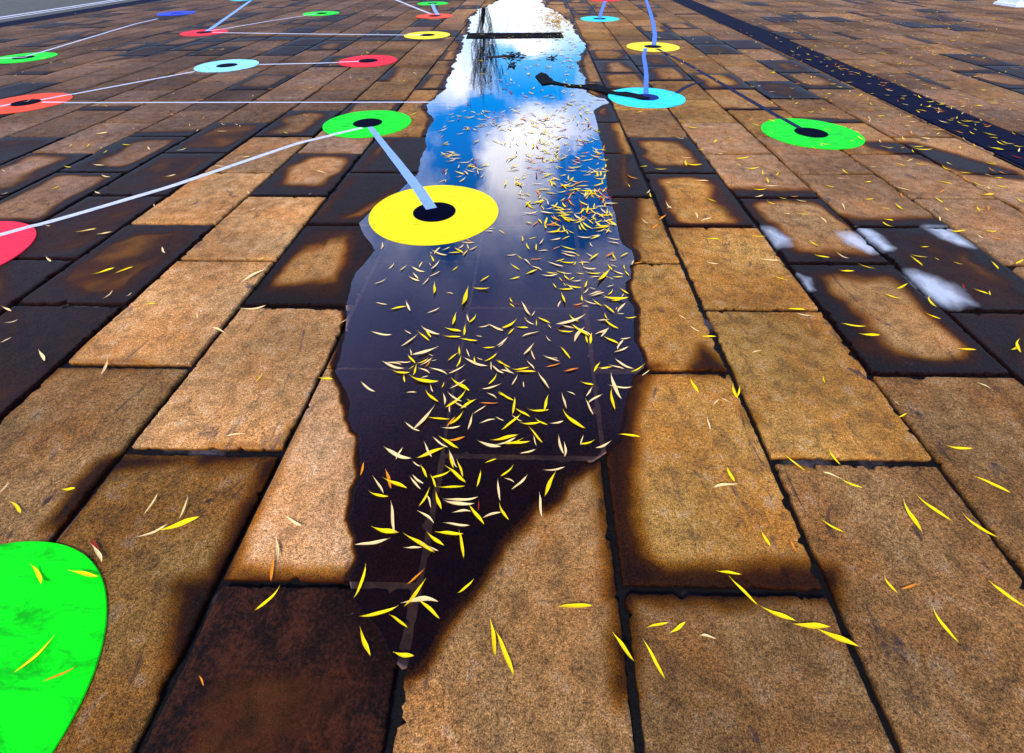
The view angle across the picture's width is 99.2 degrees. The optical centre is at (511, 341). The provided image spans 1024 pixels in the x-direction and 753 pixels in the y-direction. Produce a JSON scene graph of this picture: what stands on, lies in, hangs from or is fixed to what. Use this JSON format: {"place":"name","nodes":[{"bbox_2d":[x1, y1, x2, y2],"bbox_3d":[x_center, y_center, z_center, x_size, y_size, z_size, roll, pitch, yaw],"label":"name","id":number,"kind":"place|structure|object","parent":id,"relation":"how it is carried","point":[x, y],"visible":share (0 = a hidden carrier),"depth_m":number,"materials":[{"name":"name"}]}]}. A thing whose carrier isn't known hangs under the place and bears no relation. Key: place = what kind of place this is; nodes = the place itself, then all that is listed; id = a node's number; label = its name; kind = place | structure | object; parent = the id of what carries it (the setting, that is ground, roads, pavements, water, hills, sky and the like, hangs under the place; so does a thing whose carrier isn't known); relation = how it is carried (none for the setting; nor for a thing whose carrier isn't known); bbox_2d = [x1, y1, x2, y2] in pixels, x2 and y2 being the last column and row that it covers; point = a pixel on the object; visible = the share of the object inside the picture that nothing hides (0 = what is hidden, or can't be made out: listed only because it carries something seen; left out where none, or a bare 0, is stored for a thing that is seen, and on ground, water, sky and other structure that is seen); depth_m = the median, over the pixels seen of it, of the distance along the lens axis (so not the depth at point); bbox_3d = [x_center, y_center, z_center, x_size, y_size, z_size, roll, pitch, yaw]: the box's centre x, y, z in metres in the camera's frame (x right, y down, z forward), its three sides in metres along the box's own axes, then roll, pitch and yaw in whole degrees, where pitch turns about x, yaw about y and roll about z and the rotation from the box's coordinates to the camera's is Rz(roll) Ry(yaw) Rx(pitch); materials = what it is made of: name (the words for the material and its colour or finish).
{"place":"outdoors","nodes":[
{"label":"outdoors","id":0,"kind":"place"},
{"bbox_2d":[0,0,136,22],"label":"road","id":1,"kind":"structure","parent":0,"point":[10,7],"depth_m":13.48,"materials":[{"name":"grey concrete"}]},
{"bbox_2d":[0,0,113,17],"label":"road marking","id":2,"kind":"object","parent":1,"relation":"on","point":[55,8],"depth_m":12.83,"materials":[{"name":"paint"}]},
{"bbox_2d":[1,0,121,18],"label":"road marking","id":3,"kind":"object","parent":1,"relation":"on","point":[56,10],"depth_m":12.64,"materials":[{"name":"paint"}]},
{"bbox_2d":[0,0,159,27],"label":"paving band","id":4,"kind":"object","parent":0,"point":[36,19],"visible":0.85,"depth_m":12.14,"materials":[{"name":"stone"}]},
{"bbox_2d":[0,0,1023,752],"bbox_3d":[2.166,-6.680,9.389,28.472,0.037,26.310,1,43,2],"label":"pavement","id":5,"kind":"structure","parent":0,"point":[292,670],"depth_m":2.02,"materials":[{"name":"stone"}]},
{"bbox_2d":[10,501,20,512],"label":"fallen leaf","id":6,"kind":"object","parent":5,"relation":"on","point":[17,507],"visible":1,"depth_m":1.57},
{"bbox_2d":[0,221,36,265],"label":"floor disc","id":7,"kind":"object","parent":5,"relation":"on","point":[14,245],"visible":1,"depth_m":2.96,"materials":[{"name":"pink plastic"}]},
{"bbox_2d":[0,52,57,63],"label":"floor disc","id":8,"kind":"object","parent":5,"relation":"on","point":[24,57],"visible":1,"depth_m":7.58,"materials":[{"name":"green plastic"}]},
{"bbox_2d":[0,93,72,113],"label":"floor disc","id":9,"kind":"object","parent":5,"relation":"on","point":[18,104],"visible":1,"depth_m":5.50,"materials":[{"name":"red plastic"}]},
{"bbox_2d":[0,541,106,752],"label":"floor disc","id":10,"kind":"object","parent":5,"relation":"on","point":[63,606],"visible":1,"depth_m":1.27,"materials":[{"name":"green plastic"}]},
{"bbox_2d":[15,637,52,671],"bbox_3d":[-1.353,0.890,1.239,0.010,0.010,0.100,21,47,17],"label":"fallen leaf","id":11,"kind":"object","parent":10,"relation":"on","point":[34,656],"visible":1,"depth_m":1.24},
{"bbox_2d":[30,564,41,583],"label":"fallen leaf","id":12,"kind":"object","parent":10,"relation":"on","point":[38,574],"visible":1,"depth_m":1.40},
{"bbox_2d":[42,668,72,681],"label":"fallen leaf","id":13,"kind":"object","parent":10,"relation":"on","point":[58,675],"visible":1,"depth_m":1.20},
{"bbox_2d":[69,570,97,576],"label":"fallen leaf","id":14,"kind":"object","parent":10,"relation":"on","point":[84,573],"visible":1,"depth_m":1.39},
{"bbox_2d":[27,19,155,55],"bbox_3d":[-8.885,-6.655,9.428,0.162,0.007,4.866,-5,43,-5],"label":"tape line","id":15,"kind":"object","parent":5,"relation":"on","point":[87,38],"visible":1,"depth_m":9.02,"materials":[{"name":"plastic"}]},
{"bbox_2d":[90,543,101,561],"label":"fallen leaf","id":16,"kind":"object","parent":5,"relation":"on","point":[98,553],"visible":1,"depth_m":1.45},
{"bbox_2d":[40,71,194,99],"bbox_3d":[-5.465,-3.628,6.144,0.052,0.007,1.941,26,49,25],"label":"tape line","id":17,"kind":"object","parent":5,"relation":"on","point":[117,85],"visible":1,"depth_m":6.10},
{"bbox_2d":[133,524,166,537],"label":"fallen leaf","id":18,"kind":"object","parent":5,"relation":"on","point":[152,532],"visible":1,"depth_m":1.50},
{"bbox_2d":[156,11,195,15],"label":"floor disc","id":19,"kind":"object","parent":5,"relation":"on","point":[175,13],"visible":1,"depth_m":11.95,"materials":[{"name":"blue plastic"}]},
{"bbox_2d":[154,516,199,530],"bbox_3d":[-1.165,0.638,1.514,0.144,0.010,0.021,-15,42,-15],"label":"fallen leaf","id":20,"kind":"object","parent":5,"relation":"on","point":[182,522],"visible":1,"depth_m":1.52,"materials":[{"name":"plant"}]},
{"bbox_2d":[0,127,362,235],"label":"tape line","id":21,"kind":"object","parent":5,"relation":"on","point":[142,194],"visible":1,"depth_m":3.58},
{"bbox_2d":[180,29,227,35],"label":"floor disc","id":22,"kind":"object","parent":5,"relation":"on","point":[203,32],"visible":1,"depth_m":9.48,"materials":[{"name":"red plastic"}]},
{"bbox_2d":[194,59,258,71],"bbox_3d":[-4.592,-4.450,7.020,0.951,0.007,0.951,1,43,2],"label":"floor disc","id":23,"kind":"object","parent":5,"relation":"on","point":[228,65],"visible":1,"depth_m":7.00,"materials":[{"name":"blue plastic"}]},
{"bbox_2d":[206,1,250,30],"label":"tape line","id":24,"kind":"object","parent":5,"relation":"on","point":[225,18],"visible":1,"depth_m":11.29,"materials":[{"name":"plastic"}]},
{"bbox_2d":[41,102,451,102],"bbox_3d":[-3.329,-2.991,5.440,5.175,0.007,0.043,0,43,1],"label":"tape line","id":25,"kind":"object","parent":5,"relation":"on","point":[246,102],"visible":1,"depth_m":5.43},
{"bbox_2d":[211,13,317,30],"bbox_3d":[-5.997,-7.885,10.726,0.109,0.007,3.210,18,46,19],"label":"tape line","id":26,"kind":"object","parent":5,"relation":"on","point":[265,21],"visible":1,"depth_m":10.70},
{"bbox_2d":[255,589,277,609],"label":"fallen leaf","id":27,"kind":"object","parent":5,"relation":"on","point":[265,601],"visible":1,"depth_m":1.34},
{"bbox_2d":[270,559,273,579],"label":"fallen leaf","id":28,"kind":"object","parent":5,"relation":"on","point":[271,569],"visible":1,"depth_m":1.41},
{"bbox_2d":[275,534,278,559],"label":"fallen leaf","id":29,"kind":"object","parent":5,"relation":"on","point":[277,550],"visible":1,"depth_m":1.45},
{"bbox_2d":[286,516,301,525],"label":"fallen leaf","id":30,"kind":"object","parent":5,"relation":"on","point":[294,522],"visible":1,"depth_m":1.52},
{"bbox_2d":[259,61,358,64],"bbox_3d":[-3.312,-4.548,7.115,1.595,0.007,0.065,-4,43,-4],"label":"tape line","id":31,"kind":"object","parent":5,"relation":"on","point":[309,63],"visible":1,"depth_m":7.10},
{"bbox_2d":[213,32,410,34],"bbox_3d":[-4.196,-6.561,9.286,4.708,0.007,0.066,4,43,5],"label":"tape line","id":32,"kind":"object","parent":5,"relation":"on","point":[301,33],"visible":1,"depth_m":9.22,"materials":[{"name":"plastic"}]},
{"bbox_2d":[303,11,338,15],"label":"floor disc","id":33,"kind":"object","parent":5,"relation":"on","point":[322,13],"visible":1,"depth_m":11.75,"materials":[{"name":"green plastic"}]},
{"bbox_2d":[360,628,369,654],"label":"fallen leaf","id":34,"kind":"object","parent":5,"relation":"on","point":[365,644],"visible":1,"depth_m":1.26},
{"bbox_2d":[322,110,410,137],"bbox_3d":[-1.592,-2.406,4.797,0.951,0.007,0.951,1,43,2],"label":"floor disc","id":35,"kind":"object","parent":5,"relation":"on","point":[383,122],"visible":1,"depth_m":4.78,"materials":[{"name":"green plastic"}]},
{"bbox_2d":[338,55,396,66],"bbox_3d":[-2.385,-4.654,7.221,0.951,0.007,0.951,1,43,2],"label":"floor disc","id":36,"kind":"object","parent":5,"relation":"on","point":[371,60],"visible":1,"depth_m":7.18,"materials":[{"name":"red plastic"}]},
{"bbox_2d":[368,126,436,209],"bbox_3d":[-1.054,-1.655,3.985,0.097,0.007,2.145,-18,46,-18],"label":"tape line","id":37,"kind":"object","parent":5,"relation":"on","point":[425,199],"visible":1,"depth_m":3.75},
{"bbox_2d":[396,0,431,13],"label":"tape line","id":38,"kind":"object","parent":5,"relation":"on","point":[414,7],"visible":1,"depth_m":12.65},
{"bbox_2d":[404,31,449,38],"bbox_3d":[-1.770,-6.388,9.080,0.951,0.007,0.951,1,43,2],"label":"floor disc","id":39,"kind":"object","parent":5,"relation":"on","point":[427,35],"visible":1,"depth_m":9.03,"materials":[{"name":"yellow plastic"}]},
{"bbox_2d":[417,2,447,4],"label":"floor disc","id":40,"kind":"object","parent":5,"relation":"on","point":[430,3],"visible":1,"depth_m":13.36,"materials":[{"name":"green plastic"}]},
{"bbox_2d":[416,13,452,18],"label":"floor disc","id":41,"kind":"object","parent":5,"relation":"on","point":[432,16],"visible":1,"depth_m":11.19,"materials":[{"name":"red plastic"}]},
{"bbox_2d":[338,15,643,668],"bbox_3d":[0.064,-5.375,7.986,2.574,0.001,18.496,1,43,2],"label":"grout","id":42,"kind":"object","parent":5,"relation":"on","point":[410,620],"visible":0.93,"depth_m":2.06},
{"bbox_2d":[490,619,495,656],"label":"fallen leaf","id":43,"kind":"object","parent":5,"relation":"on","point":[493,639],"visible":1,"depth_m":1.26,"materials":[{"name":"plant"}]},
{"bbox_2d":[495,630,513,675],"bbox_3d":[-0.020,0.883,1.237,0.013,0.017,0.123,-18,46,-19],"label":"fallen leaf","id":44,"kind":"object","parent":5,"relation":"on","point":[506,656],"visible":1,"depth_m":1.24,"materials":[{"name":"plant"}]},
{"bbox_2d":[2,0,1023,685],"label":"leaf litter","id":45,"kind":"object","parent":5,"relation":"on","point":[546,22],"visible":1,"depth_m":3.56,"materials":[{"name":"plant"}]},
{"bbox_2d":[468,0,573,29],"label":"puddle water","id":46,"kind":"structure","parent":5,"relation":"on","point":[507,14],"depth_m":10.96,"materials":[{"name":"liquid"}]},
{"bbox_2d":[354,563,365,596],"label":"fallen leaf","id":47,"kind":"object","parent":46,"relation":"on","point":[361,582],"visible":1,"depth_m":1.38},
{"bbox_2d":[355,538,388,544],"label":"fallen leaf","id":48,"kind":"object","parent":46,"relation":"on","point":[373,542],"visible":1,"depth_m":1.46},
{"bbox_2d":[361,606,396,616],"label":"fallen leaf","id":49,"kind":"object","parent":46,"relation":"on","point":[378,612],"visible":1,"depth_m":1.31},
{"bbox_2d":[371,526,398,532],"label":"fallen leaf","id":50,"kind":"object","parent":46,"relation":"on","point":[383,530],"visible":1,"depth_m":1.50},
{"bbox_2d":[391,503,394,533],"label":"fallen leaf","id":51,"kind":"object","parent":46,"relation":"on","point":[392,517],"visible":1,"depth_m":1.53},
{"bbox_2d":[383,361,402,368],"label":"fallen leaf","id":52,"kind":"object","parent":46,"relation":"on","point":[392,366],"visible":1,"depth_m":2.07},
{"bbox_2d":[383,477,406,487],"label":"fallen leaf","id":53,"kind":"object","parent":46,"relation":"on","point":[396,483],"visible":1,"depth_m":1.62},
{"bbox_2d":[386,448,409,458],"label":"fallen leaf","id":54,"kind":"object","parent":46,"relation":"on","point":[392,452],"visible":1,"depth_m":1.72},
{"bbox_2d":[389,614,407,627],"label":"fallen leaf","id":55,"kind":"object","parent":46,"relation":"on","point":[398,620],"visible":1,"depth_m":1.30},
{"bbox_2d":[394,652,413,656],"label":"fallen leaf","id":56,"kind":"object","parent":46,"relation":"on","point":[404,654],"visible":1,"depth_m":1.24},
{"bbox_2d":[406,578,425,604],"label":"fallen leaf","id":57,"kind":"object","parent":46,"relation":"on","point":[415,593],"visible":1,"depth_m":1.35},
{"bbox_2d":[402,596,437,602],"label":"fallen leaf","id":58,"kind":"object","parent":46,"relation":"on","point":[423,598],"visible":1,"depth_m":1.34,"materials":[{"name":"plant"}]},
{"bbox_2d":[405,534,434,552],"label":"fallen leaf","id":59,"kind":"object","parent":46,"relation":"on","point":[419,542],"visible":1,"depth_m":1.47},
{"bbox_2d":[409,374,436,382],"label":"fallen leaf","id":60,"kind":"object","parent":46,"relation":"on","point":[425,380],"visible":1,"depth_m":2.00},
{"bbox_2d":[412,347,435,354],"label":"fallen leaf","id":61,"kind":"object","parent":46,"relation":"on","point":[424,351],"visible":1,"depth_m":2.13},
{"bbox_2d":[414,405,434,428],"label":"fallen leaf","id":62,"kind":"object","parent":46,"relation":"on","point":[423,419],"visible":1,"depth_m":1.83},
{"bbox_2d":[416,597,439,618],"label":"fallen leaf","id":63,"kind":"object","parent":46,"relation":"on","point":[430,609],"visible":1,"depth_m":1.32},
{"bbox_2d":[417,447,443,457],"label":"fallen leaf","id":64,"kind":"object","parent":46,"relation":"on","point":[431,452],"visible":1,"depth_m":1.72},
{"bbox_2d":[369,185,497,245],"bbox_3d":[-0.577,-0.961,3.235,0.951,0.007,0.951,1,43,2],"label":"floor disc","id":65,"kind":"object","parent":46,"relation":"on","point":[457,214],"visible":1,"depth_m":3.18,"materials":[{"name":"yellow plastic"}]},
{"bbox_2d":[426,531,442,544],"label":"fallen leaf","id":66,"kind":"object","parent":46,"relation":"on","point":[436,540],"visible":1,"depth_m":1.47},
{"bbox_2d":[435,531,463,534],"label":"fallen leaf","id":67,"kind":"object","parent":46,"relation":"on","point":[449,532],"visible":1,"depth_m":1.49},
{"bbox_2d":[446,466,464,481],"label":"fallen leaf","id":68,"kind":"object","parent":46,"relation":"on","point":[458,475],"visible":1,"depth_m":1.65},
{"bbox_2d":[444,500,473,504],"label":"fallen leaf","id":69,"kind":"object","parent":46,"relation":"on","point":[457,503],"visible":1,"depth_m":1.57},
{"bbox_2d":[443,497,476,500],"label":"fallen leaf","id":70,"kind":"object","parent":46,"relation":"on","point":[460,499],"visible":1,"depth_m":1.57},
{"bbox_2d":[459,531,463,557],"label":"fallen leaf","id":71,"kind":"object","parent":46,"relation":"on","point":[461,545],"visible":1,"depth_m":1.46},
{"bbox_2d":[461,288,467,304],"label":"fallen leaf","id":72,"kind":"object","parent":46,"relation":"on","point":[465,296],"visible":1,"depth_m":2.46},
{"bbox_2d":[469,505,483,523],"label":"fallen leaf","id":73,"kind":"object","parent":46,"relation":"on","point":[476,514],"visible":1,"depth_m":1.53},
{"bbox_2d":[477,440,500,446],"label":"fallen leaf","id":74,"kind":"object","parent":46,"relation":"on","point":[489,445],"visible":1,"depth_m":1.75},
{"bbox_2d":[487,52,519,57],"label":"leaf clump","id":75,"kind":"object","parent":46,"relation":"on","point":[515,54],"visible":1,"depth_m":7.40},
{"bbox_2d":[494,434,517,439],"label":"fallen leaf","id":76,"kind":"object","parent":46,"relation":"on","point":[505,437],"visible":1,"depth_m":1.77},
{"bbox_2d":[466,32,563,38],"bbox_3d":[0.057,-6.300,8.964,1.963,0.012,0.620,0,43,0],"label":"drain cover","id":77,"kind":"object","parent":46,"relation":"on","point":[515,35],"visible":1,"depth_m":8.94,"materials":[{"name":"metal"}]},
{"bbox_2d":[505,441,528,443],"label":"fallen leaf","id":78,"kind":"object","parent":46,"relation":"on","point":[517,442],"visible":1,"depth_m":1.75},
{"bbox_2d":[545,471,555,494],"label":"fallen leaf","id":79,"kind":"object","parent":46,"relation":"on","point":[549,484],"visible":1,"depth_m":1.62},
{"bbox_2d":[557,314,584,323],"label":"fallen leaf","id":80,"kind":"object","parent":46,"relation":"on","point":[568,321],"visible":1,"depth_m":2.30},
{"bbox_2d":[563,410,584,427],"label":"fallen leaf","id":81,"kind":"object","parent":46,"relation":"on","point":[573,421],"visible":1,"depth_m":1.83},
{"bbox_2d":[535,72,649,99],"bbox_3d":[0.924,-3.427,5.860,0.531,0.017,1.966,-33,52,-30],"label":"black ribbon","id":82,"kind":"object","parent":46,"relation":"on","point":[543,78],"visible":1,"depth_m":5.87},
{"bbox_2d":[611,375,621,398],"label":"fallen leaf","id":83,"kind":"object","parent":46,"relation":"on","point":[615,388],"visible":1,"depth_m":1.97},
{"bbox_2d":[539,493,541,515],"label":"fallen leaf","id":84,"kind":"object","parent":5,"relation":"on","point":[540,507],"visible":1,"depth_m":1.56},
{"bbox_2d":[559,603,592,607],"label":"fallen leaf","id":85,"kind":"object","parent":5,"relation":"on","point":[580,605],"visible":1,"depth_m":1.32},
{"bbox_2d":[580,16,618,21],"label":"floor disc","id":86,"kind":"object","parent":5,"relation":"on","point":[597,19],"visible":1,"depth_m":10.71,"materials":[{"name":"plastic"}]},
{"bbox_2d":[598,1,605,18],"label":"tape line","id":87,"kind":"object","parent":5,"relation":"on","point":[601,11],"visible":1,"depth_m":11.89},
{"bbox_2d":[613,633,633,660],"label":"fallen leaf","id":88,"kind":"object","parent":5,"relation":"on","point":[623,646],"visible":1,"depth_m":1.25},
{"bbox_2d":[642,48,648,93],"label":"tape line","id":89,"kind":"object","parent":5,"relation":"on","point":[646,82],"visible":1,"depth_m":6.44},
{"bbox_2d":[608,88,685,107],"bbox_3d":[1.694,-3.080,5.493,0.951,0.007,0.951,1,43,2],"label":"floor disc","id":90,"kind":"object","parent":5,"relation":"on","point":[660,98],"visible":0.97,"depth_m":5.42,"materials":[{"name":"plastic"}]},
{"bbox_2d":[645,0,656,44],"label":"tape line","id":91,"kind":"object","parent":5,"relation":"on","point":[654,37],"visible":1,"depth_m":9.86,"materials":[{"name":"plastic"}]},
{"bbox_2d":[626,42,679,51],"bbox_3d":[2.583,-5.408,7.988,0.951,0.007,0.951,1,43,2],"label":"floor disc","id":92,"kind":"object","parent":5,"relation":"on","point":[641,46],"visible":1,"depth_m":7.97,"materials":[{"name":"yellow plastic"}]},
{"bbox_2d":[642,638,665,679],"bbox_3d":[0.401,0.893,1.227,0.010,0.012,0.105,-16,45,-16],"label":"fallen leaf","id":93,"kind":"object","parent":5,"relation":"on","point":[656,662],"visible":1,"depth_m":1.23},
{"bbox_2d":[646,622,668,627],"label":"fallen leaf","id":94,"kind":"object","parent":5,"relation":"on","point":[659,624],"visible":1,"depth_m":1.29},
{"bbox_2d":[670,622,684,632],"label":"fallen leaf","id":95,"kind":"object","parent":5,"relation":"on","point":[679,626],"visible":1,"depth_m":1.28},
{"bbox_2d":[676,82,701,92],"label":"tape line","id":96,"kind":"object","parent":5,"relation":"on","point":[682,88],"visible":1,"depth_m":5.86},
{"bbox_2d":[712,483,734,487],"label":"fallen leaf","id":97,"kind":"object","parent":5,"relation":"on","point":[721,484],"visible":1,"depth_m":1.61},
{"bbox_2d":[657,49,801,127],"bbox_3d":[2.843,-3.745,6.198,0.122,0.007,4.462,-4,43,-4],"label":"tape line","id":98,"kind":"object","parent":5,"relation":"on","point":[747,98],"visible":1,"depth_m":5.60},
{"bbox_2d":[730,577,757,604],"bbox_3d":[0.720,0.773,1.355,0.009,0.010,0.103,-29,50,-21],"label":"fallen leaf","id":99,"kind":"object","parent":5,"relation":"on","point":[744,591],"visible":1,"depth_m":1.35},
{"bbox_2d":[761,606,795,620],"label":"fallen leaf","id":100,"kind":"object","parent":5,"relation":"on","point":[781,615],"visible":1,"depth_m":1.30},
{"bbox_2d":[792,623,829,628],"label":"fallen leaf","id":101,"kind":"object","parent":5,"relation":"on","point":[813,625],"visible":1,"depth_m":1.28,"materials":[{"name":"plant"}]},
{"bbox_2d":[761,118,864,149],"bbox_3d":[3.072,-2.146,4.477,0.951,0.007,0.951,1,43,2],"label":"floor disc","id":102,"kind":"object","parent":5,"relation":"on","point":[816,134],"visible":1,"depth_m":4.43,"materials":[{"name":"green plastic"}]},
{"bbox_2d":[818,629,857,645],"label":"fallen leaf","id":103,"kind":"object","parent":5,"relation":"on","point":[839,638],"visible":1,"depth_m":1.26,"materials":[{"name":"plant"}]},
{"bbox_2d":[673,0,1023,167],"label":"paving band","id":104,"kind":"object","parent":5,"relation":"attached to","point":[865,83],"visible":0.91,"depth_m":5.53,"materials":[{"name":"stone"}]},
{"bbox_2d":[904,502,921,530],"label":"fallen leaf","id":105,"kind":"object","parent":5,"relation":"on","point":[913,518],"visible":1,"depth_m":1.52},
{"bbox_2d":[917,495,951,520],"bbox_3d":[1.490,0.588,1.543,0.014,0.017,0.122,-20,47,-21],"label":"fallen leaf","id":106,"kind":"object","parent":5,"relation":"on","point":[935,510],"visible":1,"depth_m":1.54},
{"bbox_2d":[933,607,957,640],"bbox_3d":[1.271,0.834,1.283,0.011,0.010,0.096,-6,43,-2],"label":"fallen leaf","id":107,"kind":"object","parent":5,"relation":"on","point":[945,627],"visible":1,"depth_m":1.28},
{"bbox_2d":[963,513,996,536],"bbox_3d":[1.598,0.631,1.492,0.012,0.016,0.104,-26,49,-20],"label":"fallen leaf","id":108,"kind":"object","parent":5,"relation":"on","point":[979,527],"visible":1,"depth_m":1.49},
{"bbox_2d":[975,476,1010,492],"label":"fallen leaf","id":109,"kind":"object","parent":5,"relation":"on","point":[994,484],"visible":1,"depth_m":1.61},
{"bbox_2d":[989,580,1023,605],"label":"fallen leaf","id":110,"kind":"object","parent":5,"relation":"on","point":[1006,594],"visible":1,"depth_m":1.34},
{"bbox_2d":[993,0,1023,6],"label":"concrete block","id":111,"kind":"structure","parent":5,"relation":"on","point":[1014,3],"depth_m":12.00,"materials":[{"name":"concrete"}]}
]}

